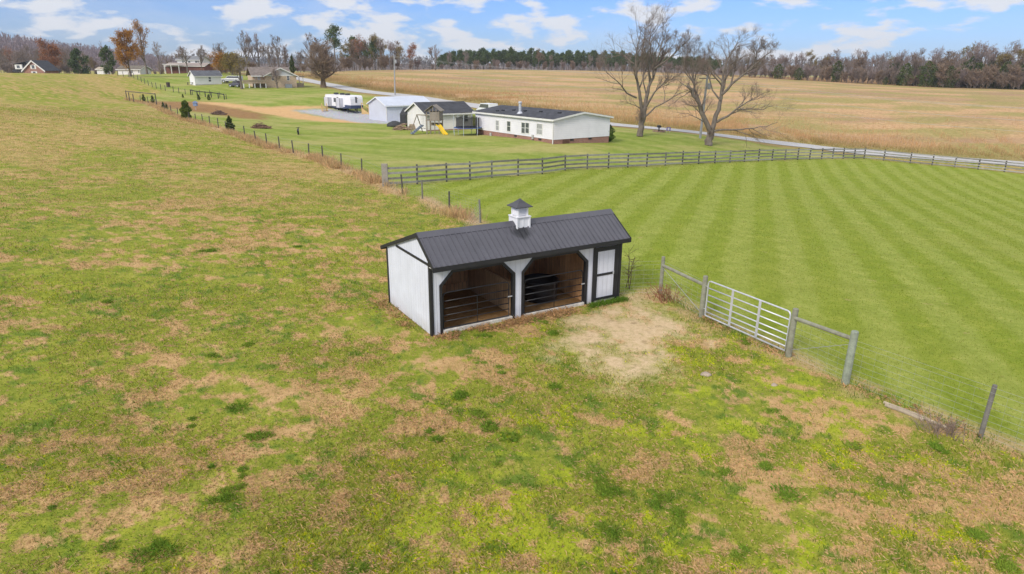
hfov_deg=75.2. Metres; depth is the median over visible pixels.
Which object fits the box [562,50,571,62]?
pine tree
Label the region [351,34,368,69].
bare tree
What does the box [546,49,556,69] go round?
pine tree
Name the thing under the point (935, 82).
cedar tree
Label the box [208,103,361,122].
dirt track
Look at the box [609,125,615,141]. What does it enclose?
shrub
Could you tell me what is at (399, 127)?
firewood heap
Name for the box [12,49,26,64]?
bare tree
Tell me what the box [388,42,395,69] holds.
bare tree
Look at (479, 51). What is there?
pine tree
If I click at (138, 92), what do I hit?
frame fence
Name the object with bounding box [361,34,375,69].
bare tree
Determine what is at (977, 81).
understory tree
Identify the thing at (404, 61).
distant wood
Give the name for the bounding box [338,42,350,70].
bare tree
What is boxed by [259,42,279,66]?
bare tree
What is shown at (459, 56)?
pine tree
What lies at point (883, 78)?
understory tree
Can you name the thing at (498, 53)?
pine tree
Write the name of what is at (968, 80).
understory tree
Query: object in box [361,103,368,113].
wooden staircase
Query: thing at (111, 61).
evergreen tree
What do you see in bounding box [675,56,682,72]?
pine tree
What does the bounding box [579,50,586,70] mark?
pine tree
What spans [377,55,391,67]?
understory tree
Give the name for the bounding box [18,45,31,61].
bare tree
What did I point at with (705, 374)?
stone
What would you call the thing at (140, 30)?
autumn tree
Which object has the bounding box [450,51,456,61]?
pine tree
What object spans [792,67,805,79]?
cedar tree
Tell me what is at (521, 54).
pine tree
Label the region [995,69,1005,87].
understory tree
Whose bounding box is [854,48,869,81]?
bare tree
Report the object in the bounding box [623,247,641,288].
weed
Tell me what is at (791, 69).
understory tree
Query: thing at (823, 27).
sky
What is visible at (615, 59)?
pine tree
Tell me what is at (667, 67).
understory tree
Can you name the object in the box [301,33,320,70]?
bare tree
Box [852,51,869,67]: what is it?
bare tree
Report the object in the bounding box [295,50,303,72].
bare tree
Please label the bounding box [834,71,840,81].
understory tree
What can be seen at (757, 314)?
farm gate
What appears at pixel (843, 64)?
bare tree
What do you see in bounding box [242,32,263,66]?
bare tree
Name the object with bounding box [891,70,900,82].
understory tree
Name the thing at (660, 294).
dead shrub
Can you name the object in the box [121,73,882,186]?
house lawn
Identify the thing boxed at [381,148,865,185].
board fence
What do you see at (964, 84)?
cedar tree
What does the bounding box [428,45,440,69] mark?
bare tree
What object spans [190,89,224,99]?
rail fence
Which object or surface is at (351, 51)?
bare tree
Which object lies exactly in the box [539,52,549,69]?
pine tree
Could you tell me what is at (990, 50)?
bare tree
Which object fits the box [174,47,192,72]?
bare tree
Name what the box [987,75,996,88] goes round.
cedar tree
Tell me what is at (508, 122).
window
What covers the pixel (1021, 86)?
cedar tree
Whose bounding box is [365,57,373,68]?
understory tree
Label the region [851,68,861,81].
understory tree
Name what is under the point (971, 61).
cedar tree
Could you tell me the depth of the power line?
82.41 m
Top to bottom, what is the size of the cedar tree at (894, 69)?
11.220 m
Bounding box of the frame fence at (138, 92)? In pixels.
[125,90,156,103]
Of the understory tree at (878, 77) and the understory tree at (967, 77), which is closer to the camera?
the understory tree at (967, 77)
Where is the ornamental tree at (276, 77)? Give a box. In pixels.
[271,66,281,87]
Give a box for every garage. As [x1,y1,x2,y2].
[187,70,222,84]
[405,101,474,130]
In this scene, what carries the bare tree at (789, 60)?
on the hay field
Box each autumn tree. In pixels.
[108,27,145,76]
[131,19,149,73]
[406,42,416,68]
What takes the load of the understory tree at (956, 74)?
on the hay field
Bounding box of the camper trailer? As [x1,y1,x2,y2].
[324,93,362,112]
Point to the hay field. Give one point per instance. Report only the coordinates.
(1011, 100)
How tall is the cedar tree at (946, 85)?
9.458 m
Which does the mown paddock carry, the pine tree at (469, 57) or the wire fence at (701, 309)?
the wire fence at (701, 309)
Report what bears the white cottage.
on the pasture
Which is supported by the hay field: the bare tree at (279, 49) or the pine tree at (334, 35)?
the pine tree at (334, 35)
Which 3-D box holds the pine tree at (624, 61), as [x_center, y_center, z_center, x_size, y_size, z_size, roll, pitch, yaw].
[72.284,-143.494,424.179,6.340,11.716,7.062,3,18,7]
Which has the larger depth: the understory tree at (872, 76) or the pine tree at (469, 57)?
the pine tree at (469, 57)
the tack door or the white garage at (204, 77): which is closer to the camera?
the tack door
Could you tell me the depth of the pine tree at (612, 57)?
439.60 m
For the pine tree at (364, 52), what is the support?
on the hay field
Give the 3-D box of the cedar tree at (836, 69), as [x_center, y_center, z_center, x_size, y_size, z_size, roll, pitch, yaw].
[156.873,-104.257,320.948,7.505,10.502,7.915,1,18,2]
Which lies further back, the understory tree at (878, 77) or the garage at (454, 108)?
the understory tree at (878, 77)
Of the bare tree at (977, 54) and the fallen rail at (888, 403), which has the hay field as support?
the bare tree at (977, 54)
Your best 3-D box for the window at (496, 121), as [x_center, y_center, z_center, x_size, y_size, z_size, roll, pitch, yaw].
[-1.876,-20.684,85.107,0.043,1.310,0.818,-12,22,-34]
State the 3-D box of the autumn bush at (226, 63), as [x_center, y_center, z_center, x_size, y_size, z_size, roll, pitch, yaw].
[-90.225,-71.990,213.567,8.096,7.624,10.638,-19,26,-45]
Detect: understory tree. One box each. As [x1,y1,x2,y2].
[0,62,12,72]
[60,62,71,73]
[245,62,255,66]
[339,57,346,70]
[342,56,354,70]
[354,56,365,69]
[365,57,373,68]
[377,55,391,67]
[389,54,395,67]
[455,60,461,67]
[472,60,479,69]
[559,60,565,68]
[570,60,575,69]
[594,61,602,69]
[665,61,672,71]
[780,70,787,78]
[786,64,798,79]
[803,64,816,79]
[812,68,819,79]
[818,65,830,80]
[823,65,832,81]
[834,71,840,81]
[839,71,847,81]
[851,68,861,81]
[853,66,865,82]
[858,70,867,83]
[868,69,878,83]
[874,69,882,83]
[878,70,887,83]
[880,68,893,82]
[885,64,896,83]
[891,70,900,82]
[905,73,915,85]
[912,70,920,85]
[933,62,951,86]
[948,67,960,86]
[952,67,968,86]
[962,68,974,87]
[963,66,980,86]
[970,71,982,88]
[978,69,995,88]
[982,62,1000,88]
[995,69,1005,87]
[995,73,1013,88]
[1003,62,1021,88]
[1014,75,1023,88]
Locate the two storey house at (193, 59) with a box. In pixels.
[175,56,210,62]
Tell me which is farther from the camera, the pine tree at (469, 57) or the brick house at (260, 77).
the pine tree at (469, 57)
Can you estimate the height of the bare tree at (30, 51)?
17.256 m
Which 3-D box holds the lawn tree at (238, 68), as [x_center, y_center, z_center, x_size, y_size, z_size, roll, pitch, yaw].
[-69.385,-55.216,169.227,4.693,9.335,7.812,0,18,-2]
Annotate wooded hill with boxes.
[0,48,157,70]
[156,63,971,75]
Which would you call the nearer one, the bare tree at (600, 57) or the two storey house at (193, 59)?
the two storey house at (193, 59)
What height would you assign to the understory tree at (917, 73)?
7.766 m
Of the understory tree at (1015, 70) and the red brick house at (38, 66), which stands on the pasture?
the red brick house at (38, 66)
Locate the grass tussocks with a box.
[45,244,1023,573]
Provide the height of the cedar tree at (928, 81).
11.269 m
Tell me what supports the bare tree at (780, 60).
on the hay field
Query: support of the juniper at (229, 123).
on the house lawn at (373, 145)
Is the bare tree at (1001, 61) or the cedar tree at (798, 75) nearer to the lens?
the bare tree at (1001, 61)
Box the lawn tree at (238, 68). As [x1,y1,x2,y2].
[228,51,249,88]
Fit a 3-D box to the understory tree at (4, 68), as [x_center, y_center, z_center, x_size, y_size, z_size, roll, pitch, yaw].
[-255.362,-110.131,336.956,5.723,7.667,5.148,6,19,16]
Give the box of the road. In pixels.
[296,77,1023,165]
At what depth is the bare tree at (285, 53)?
255.09 m
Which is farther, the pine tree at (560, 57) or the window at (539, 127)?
the pine tree at (560, 57)
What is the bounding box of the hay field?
[299,70,1023,161]
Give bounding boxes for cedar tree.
[289,55,296,72]
[771,64,783,78]
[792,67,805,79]
[829,60,844,81]
[886,61,903,83]
[896,63,913,85]
[916,61,936,86]
[930,67,943,86]
[936,66,959,87]
[955,67,967,87]
[958,55,984,85]
[965,62,983,87]
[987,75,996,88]
[993,61,1013,88]
[1014,65,1023,89]
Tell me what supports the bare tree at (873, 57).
on the hay field
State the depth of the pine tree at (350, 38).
341.53 m
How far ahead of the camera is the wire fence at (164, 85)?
162.00 m
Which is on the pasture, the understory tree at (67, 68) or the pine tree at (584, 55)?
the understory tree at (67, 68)
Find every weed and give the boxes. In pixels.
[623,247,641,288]
[907,408,957,434]
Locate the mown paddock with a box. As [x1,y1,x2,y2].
[389,159,1023,455]
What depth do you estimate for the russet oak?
311.39 m
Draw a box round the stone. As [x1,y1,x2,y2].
[700,371,711,376]
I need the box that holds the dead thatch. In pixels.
[371,299,982,439]
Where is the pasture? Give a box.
[0,70,1023,573]
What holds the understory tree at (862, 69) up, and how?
on the hay field
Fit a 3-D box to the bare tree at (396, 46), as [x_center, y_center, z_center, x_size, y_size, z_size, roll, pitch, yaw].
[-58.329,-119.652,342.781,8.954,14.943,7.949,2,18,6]
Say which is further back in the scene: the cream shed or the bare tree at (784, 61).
the bare tree at (784, 61)
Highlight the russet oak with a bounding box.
[32,37,64,66]
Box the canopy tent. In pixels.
[400,107,407,123]
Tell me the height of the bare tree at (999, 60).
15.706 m
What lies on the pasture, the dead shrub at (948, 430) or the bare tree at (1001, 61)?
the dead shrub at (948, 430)
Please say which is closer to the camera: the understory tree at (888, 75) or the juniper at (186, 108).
the juniper at (186, 108)
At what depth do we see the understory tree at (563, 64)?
417.47 m
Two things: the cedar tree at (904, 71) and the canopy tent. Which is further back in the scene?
the cedar tree at (904, 71)
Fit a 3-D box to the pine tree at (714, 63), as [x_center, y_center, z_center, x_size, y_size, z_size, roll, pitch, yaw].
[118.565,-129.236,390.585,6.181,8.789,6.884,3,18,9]
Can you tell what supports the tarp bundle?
on the house lawn at (373, 145)
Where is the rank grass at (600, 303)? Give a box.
[383,292,1002,450]
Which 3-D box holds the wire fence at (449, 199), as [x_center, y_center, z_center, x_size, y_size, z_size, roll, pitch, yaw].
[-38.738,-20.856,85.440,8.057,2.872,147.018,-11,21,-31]
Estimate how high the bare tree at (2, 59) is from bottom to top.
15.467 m
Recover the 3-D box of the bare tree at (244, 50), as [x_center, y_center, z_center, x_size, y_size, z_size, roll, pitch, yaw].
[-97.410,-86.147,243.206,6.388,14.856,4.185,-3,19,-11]
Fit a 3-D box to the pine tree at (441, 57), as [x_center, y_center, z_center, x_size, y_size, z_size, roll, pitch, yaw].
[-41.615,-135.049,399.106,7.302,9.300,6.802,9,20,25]
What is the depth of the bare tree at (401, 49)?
316.34 m
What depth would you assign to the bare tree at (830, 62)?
350.87 m
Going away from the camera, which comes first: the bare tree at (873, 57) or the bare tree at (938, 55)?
the bare tree at (938, 55)
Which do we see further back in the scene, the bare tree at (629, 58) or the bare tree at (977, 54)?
the bare tree at (629, 58)
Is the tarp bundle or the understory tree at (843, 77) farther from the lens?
the understory tree at (843, 77)
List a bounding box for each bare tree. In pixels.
[0,49,10,66]
[1,45,15,63]
[11,49,21,72]
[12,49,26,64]
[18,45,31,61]
[23,44,39,59]
[32,48,41,59]
[61,47,70,71]
[90,58,99,73]
[151,41,166,73]
[165,54,172,62]
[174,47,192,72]
[196,45,206,69]
[212,42,226,72]
[237,30,252,66]
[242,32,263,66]
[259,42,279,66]
[270,35,281,66]
[272,55,276,66]
[279,44,289,66]
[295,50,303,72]
[296,37,346,87]
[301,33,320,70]
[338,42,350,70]
[347,40,358,70]
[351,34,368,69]
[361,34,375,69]
[369,33,385,69]
[374,36,387,69]
[383,40,395,69]
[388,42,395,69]
[391,40,405,69]
[396,44,403,69]
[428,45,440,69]
[463,52,468,69]
[536,49,544,68]
[580,1,697,136]
[596,52,602,70]
[624,52,632,70]
[647,24,798,146]
[767,54,778,76]
[778,54,785,64]
[781,54,787,68]
[785,53,794,74]
[793,53,801,74]
[798,52,807,78]
[805,50,817,79]
[815,56,826,80]
[824,49,840,79]
[838,56,845,81]
[844,53,855,82]
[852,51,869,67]
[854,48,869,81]
[866,58,875,83]
[869,54,877,82]
[874,51,890,83]
[875,53,886,83]
[889,50,907,72]
[909,48,930,85]
[930,48,942,66]
[930,49,953,85]
[932,44,944,86]
[943,51,957,87]
[952,55,962,66]
[957,42,980,67]
[959,50,973,68]
[969,40,989,87]
[971,43,991,87]
[979,43,1001,87]
[983,44,999,65]
[993,50,1012,71]
[995,52,1009,86]
[998,47,1023,66]
[1003,40,1021,88]
[1011,56,1023,87]
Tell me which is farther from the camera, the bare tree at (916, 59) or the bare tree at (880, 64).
the bare tree at (880, 64)
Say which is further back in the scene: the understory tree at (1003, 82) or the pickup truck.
the understory tree at (1003, 82)
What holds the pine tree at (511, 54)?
on the hay field
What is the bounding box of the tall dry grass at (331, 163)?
[124,96,486,223]
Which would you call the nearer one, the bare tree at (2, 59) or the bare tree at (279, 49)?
the bare tree at (279, 49)
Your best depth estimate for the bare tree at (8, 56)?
359.31 m
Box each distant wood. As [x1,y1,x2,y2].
[0,31,228,71]
[146,53,1017,73]
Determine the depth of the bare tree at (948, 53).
298.38 m
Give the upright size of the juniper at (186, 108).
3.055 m
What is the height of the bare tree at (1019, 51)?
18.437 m
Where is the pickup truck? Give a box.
[221,76,242,82]
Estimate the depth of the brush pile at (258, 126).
94.93 m
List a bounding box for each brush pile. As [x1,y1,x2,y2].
[210,109,227,114]
[251,122,272,128]
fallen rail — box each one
[883,401,946,427]
[885,404,923,420]
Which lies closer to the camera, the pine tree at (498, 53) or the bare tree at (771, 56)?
the bare tree at (771, 56)
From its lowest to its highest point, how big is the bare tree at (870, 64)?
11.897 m
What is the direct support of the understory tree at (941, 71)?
on the hay field
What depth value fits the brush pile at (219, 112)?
117.05 m
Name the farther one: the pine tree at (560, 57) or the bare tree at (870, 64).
the pine tree at (560, 57)
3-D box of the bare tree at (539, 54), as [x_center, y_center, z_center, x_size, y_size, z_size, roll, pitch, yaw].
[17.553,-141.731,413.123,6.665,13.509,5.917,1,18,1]
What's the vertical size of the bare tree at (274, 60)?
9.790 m
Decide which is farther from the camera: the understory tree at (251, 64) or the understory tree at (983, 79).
the understory tree at (983, 79)
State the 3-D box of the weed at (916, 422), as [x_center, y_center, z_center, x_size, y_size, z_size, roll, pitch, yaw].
[9.814,3.175,15.704,1.116,0.451,0.762,7,19,18]
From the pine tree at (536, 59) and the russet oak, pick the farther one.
the pine tree at (536, 59)
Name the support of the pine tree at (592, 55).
on the hay field
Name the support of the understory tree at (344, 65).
on the hay field
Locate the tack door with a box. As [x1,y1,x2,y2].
[591,244,619,301]
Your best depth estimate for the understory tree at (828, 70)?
322.41 m
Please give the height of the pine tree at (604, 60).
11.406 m
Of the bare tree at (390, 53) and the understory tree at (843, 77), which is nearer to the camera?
the understory tree at (843, 77)
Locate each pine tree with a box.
[67,47,90,73]
[323,24,345,71]
[339,36,362,70]
[360,41,370,63]
[363,39,380,69]
[436,54,445,65]
[444,52,453,63]
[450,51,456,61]
[454,51,463,61]
[462,50,472,69]
[471,51,482,64]
[476,49,481,69]
[478,51,487,69]
[480,49,490,69]
[489,50,497,64]
[495,50,503,60]
[499,49,508,63]
[504,46,515,69]
[511,51,518,65]
[518,52,526,61]
[525,47,535,69]
[532,50,540,68]
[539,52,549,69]
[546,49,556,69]
[557,53,564,69]
[561,49,576,69]
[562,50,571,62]
[574,50,582,66]
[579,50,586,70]
[582,50,596,66]
[598,52,609,70]
[609,51,616,70]
[610,53,620,65]
[622,53,628,65]
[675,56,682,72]
[710,59,717,73]
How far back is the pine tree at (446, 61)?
420.82 m
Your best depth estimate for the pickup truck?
183.43 m
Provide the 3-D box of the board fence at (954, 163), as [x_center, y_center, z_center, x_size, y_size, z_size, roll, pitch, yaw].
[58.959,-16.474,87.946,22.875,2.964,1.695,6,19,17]
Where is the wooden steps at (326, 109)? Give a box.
[321,103,327,110]
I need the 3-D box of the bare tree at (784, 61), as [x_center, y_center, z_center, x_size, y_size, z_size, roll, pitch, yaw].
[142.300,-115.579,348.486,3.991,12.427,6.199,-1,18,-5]
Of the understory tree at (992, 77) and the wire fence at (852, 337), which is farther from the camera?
the understory tree at (992, 77)
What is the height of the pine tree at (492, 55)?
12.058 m
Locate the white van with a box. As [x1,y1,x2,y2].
[476,103,497,109]
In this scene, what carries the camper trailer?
on the house lawn at (373, 145)
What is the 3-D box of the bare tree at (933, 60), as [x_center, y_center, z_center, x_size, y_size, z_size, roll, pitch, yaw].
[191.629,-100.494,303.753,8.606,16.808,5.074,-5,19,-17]
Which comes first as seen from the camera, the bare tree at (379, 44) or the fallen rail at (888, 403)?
the fallen rail at (888, 403)
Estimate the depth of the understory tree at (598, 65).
416.68 m
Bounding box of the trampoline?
[453,113,481,135]
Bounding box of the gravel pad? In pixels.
[301,109,399,123]
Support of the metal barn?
on the house lawn at (373, 145)
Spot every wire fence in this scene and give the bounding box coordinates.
[117,71,226,98]
[140,97,480,225]
[620,256,707,317]
[785,308,1023,449]
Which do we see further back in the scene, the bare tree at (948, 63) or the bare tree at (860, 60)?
the bare tree at (860, 60)
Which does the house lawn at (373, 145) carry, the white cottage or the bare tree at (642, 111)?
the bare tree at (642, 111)
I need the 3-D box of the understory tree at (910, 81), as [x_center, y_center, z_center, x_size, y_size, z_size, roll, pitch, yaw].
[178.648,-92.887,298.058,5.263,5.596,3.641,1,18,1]
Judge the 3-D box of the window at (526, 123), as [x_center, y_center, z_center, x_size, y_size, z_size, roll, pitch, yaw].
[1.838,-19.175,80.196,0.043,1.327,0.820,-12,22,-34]
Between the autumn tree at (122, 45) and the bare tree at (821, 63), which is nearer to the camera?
the autumn tree at (122, 45)
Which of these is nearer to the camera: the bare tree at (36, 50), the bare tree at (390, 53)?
the bare tree at (390, 53)
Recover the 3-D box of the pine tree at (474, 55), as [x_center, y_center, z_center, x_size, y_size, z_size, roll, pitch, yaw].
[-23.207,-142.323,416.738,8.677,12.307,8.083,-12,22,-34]
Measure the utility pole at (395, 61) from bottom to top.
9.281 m
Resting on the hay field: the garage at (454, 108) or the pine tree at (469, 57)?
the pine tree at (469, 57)
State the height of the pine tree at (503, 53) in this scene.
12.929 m
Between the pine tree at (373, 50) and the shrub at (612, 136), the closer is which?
the shrub at (612, 136)
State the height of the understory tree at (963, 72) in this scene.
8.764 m
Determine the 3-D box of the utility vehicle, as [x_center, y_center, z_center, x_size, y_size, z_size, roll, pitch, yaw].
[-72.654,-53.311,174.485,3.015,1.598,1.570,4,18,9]
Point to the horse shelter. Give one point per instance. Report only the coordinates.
(579, 255)
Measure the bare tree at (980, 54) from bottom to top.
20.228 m
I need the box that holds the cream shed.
[95,67,110,73]
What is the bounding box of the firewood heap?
[392,123,409,129]
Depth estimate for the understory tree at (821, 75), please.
329.14 m
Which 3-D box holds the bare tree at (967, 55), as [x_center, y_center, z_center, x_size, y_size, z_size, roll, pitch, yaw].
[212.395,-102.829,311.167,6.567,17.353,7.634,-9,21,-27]
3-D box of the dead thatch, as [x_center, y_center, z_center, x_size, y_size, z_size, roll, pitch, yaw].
[3.548,1.456,20.945,18.108,0.356,5.872,7,19,20]
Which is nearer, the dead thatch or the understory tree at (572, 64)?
the dead thatch
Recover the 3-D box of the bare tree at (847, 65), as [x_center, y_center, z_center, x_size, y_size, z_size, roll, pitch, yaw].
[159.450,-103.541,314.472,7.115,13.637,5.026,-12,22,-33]
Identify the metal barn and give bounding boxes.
[366,96,429,121]
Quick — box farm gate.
[704,281,790,350]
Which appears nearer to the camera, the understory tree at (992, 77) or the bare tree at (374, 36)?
the understory tree at (992, 77)
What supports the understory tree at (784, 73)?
on the hay field
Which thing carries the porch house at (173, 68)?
on the house lawn at (373, 145)
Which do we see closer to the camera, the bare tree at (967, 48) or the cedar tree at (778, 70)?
the bare tree at (967, 48)
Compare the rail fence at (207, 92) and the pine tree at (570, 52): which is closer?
the rail fence at (207, 92)
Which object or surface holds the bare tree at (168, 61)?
on the house lawn at (373, 145)
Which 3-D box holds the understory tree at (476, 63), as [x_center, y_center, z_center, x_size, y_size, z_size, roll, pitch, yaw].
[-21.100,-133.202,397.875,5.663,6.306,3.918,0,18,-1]
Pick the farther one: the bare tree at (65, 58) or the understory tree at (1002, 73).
the bare tree at (65, 58)
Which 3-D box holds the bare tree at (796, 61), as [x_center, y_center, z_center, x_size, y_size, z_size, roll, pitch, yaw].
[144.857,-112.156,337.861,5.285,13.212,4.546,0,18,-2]
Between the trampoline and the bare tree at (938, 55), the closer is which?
the trampoline
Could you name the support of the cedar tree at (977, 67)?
on the hay field
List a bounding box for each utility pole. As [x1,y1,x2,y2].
[394,55,396,94]
[699,76,714,137]
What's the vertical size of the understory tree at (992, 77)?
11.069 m
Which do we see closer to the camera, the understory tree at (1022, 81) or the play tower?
the play tower
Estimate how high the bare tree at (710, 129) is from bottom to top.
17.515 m
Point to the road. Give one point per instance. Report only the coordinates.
(431, 99)
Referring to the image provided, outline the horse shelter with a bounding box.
[380,198,630,335]
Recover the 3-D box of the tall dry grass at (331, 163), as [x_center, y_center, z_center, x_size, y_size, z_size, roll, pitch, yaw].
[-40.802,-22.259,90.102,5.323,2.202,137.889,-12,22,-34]
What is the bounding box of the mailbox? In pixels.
[652,125,664,131]
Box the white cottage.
[115,65,152,74]
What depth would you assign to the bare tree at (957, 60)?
298.20 m
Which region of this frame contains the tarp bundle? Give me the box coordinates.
[387,121,402,126]
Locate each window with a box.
[495,120,498,130]
[507,121,510,131]
[521,122,524,133]
[525,122,528,133]
[536,123,542,134]
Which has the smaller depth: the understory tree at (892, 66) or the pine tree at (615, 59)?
the understory tree at (892, 66)
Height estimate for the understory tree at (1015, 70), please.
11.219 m
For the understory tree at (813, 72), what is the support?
on the hay field
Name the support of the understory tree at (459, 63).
on the hay field
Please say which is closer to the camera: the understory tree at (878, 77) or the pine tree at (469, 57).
the understory tree at (878, 77)
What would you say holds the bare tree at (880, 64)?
on the hay field
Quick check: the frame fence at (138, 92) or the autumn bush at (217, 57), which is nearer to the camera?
the frame fence at (138, 92)
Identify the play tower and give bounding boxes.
[410,104,447,134]
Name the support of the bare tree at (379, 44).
on the hay field
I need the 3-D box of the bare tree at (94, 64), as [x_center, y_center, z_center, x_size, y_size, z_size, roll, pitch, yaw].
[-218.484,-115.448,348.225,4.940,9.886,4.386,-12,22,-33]
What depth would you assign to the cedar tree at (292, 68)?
242.63 m
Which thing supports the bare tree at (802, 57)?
on the hay field
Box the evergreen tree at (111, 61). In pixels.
[99,45,116,73]
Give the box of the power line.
[392,56,1023,131]
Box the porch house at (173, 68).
[164,63,212,73]
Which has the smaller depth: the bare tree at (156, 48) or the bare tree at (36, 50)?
the bare tree at (156, 48)
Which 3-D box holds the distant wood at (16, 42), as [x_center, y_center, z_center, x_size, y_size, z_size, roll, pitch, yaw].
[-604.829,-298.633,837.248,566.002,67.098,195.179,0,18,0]
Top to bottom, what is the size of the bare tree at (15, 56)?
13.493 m
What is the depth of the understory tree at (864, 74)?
310.57 m
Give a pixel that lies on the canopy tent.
(403, 112)
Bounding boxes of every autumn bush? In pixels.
[205,51,227,73]
[218,51,241,74]
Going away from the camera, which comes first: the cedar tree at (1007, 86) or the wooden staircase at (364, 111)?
the wooden staircase at (364, 111)
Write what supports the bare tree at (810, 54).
on the hay field
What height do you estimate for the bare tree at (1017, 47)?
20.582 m
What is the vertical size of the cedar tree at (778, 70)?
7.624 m
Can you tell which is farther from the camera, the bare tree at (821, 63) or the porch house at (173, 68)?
the bare tree at (821, 63)
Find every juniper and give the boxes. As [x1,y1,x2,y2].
[179,100,191,118]
[225,115,234,130]
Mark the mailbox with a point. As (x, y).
(659, 127)
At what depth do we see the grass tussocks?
13.11 m
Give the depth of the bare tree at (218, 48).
251.96 m
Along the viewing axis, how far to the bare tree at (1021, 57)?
294.11 m
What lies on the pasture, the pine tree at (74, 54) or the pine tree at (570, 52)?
the pine tree at (74, 54)
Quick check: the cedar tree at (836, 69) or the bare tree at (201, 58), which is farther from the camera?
the cedar tree at (836, 69)
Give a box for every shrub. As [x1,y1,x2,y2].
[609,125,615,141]
[645,283,690,304]
[923,406,967,442]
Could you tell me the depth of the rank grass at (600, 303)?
21.43 m
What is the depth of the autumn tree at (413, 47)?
311.03 m
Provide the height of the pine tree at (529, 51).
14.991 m
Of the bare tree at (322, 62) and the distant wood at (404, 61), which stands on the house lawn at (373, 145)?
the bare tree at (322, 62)
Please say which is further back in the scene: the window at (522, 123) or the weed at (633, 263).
the window at (522, 123)
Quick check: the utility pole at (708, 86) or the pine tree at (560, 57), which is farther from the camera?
the pine tree at (560, 57)
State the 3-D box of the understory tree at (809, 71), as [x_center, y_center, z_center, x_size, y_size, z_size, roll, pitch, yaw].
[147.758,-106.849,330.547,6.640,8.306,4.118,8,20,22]
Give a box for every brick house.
[12,60,60,72]
[242,67,304,87]
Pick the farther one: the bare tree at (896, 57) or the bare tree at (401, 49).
the bare tree at (401, 49)
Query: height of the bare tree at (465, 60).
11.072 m
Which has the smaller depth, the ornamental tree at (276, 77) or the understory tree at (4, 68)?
the ornamental tree at (276, 77)
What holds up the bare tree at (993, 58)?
on the hay field
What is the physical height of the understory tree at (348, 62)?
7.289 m
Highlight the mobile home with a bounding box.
[472,101,613,143]
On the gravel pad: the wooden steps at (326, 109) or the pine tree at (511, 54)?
the wooden steps at (326, 109)
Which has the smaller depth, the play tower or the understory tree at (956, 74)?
the play tower
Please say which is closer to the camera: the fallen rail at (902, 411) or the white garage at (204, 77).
the fallen rail at (902, 411)
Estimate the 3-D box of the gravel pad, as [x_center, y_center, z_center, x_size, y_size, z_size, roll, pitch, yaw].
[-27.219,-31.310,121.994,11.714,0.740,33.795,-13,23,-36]
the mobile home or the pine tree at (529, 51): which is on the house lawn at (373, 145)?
the mobile home
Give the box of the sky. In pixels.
[0,0,1023,65]
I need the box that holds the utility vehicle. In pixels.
[228,81,239,86]
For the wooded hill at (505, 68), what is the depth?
1111.49 m
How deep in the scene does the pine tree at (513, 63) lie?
433.63 m
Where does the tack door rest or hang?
in the horse shelter
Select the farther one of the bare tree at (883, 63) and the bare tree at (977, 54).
the bare tree at (883, 63)
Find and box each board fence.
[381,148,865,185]
[864,148,1023,172]
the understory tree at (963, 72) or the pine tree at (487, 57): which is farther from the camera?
the pine tree at (487, 57)
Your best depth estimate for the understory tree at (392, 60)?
321.32 m
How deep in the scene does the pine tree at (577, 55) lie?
432.83 m
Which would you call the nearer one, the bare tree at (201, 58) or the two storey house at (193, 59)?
the bare tree at (201, 58)
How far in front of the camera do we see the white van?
124.32 m

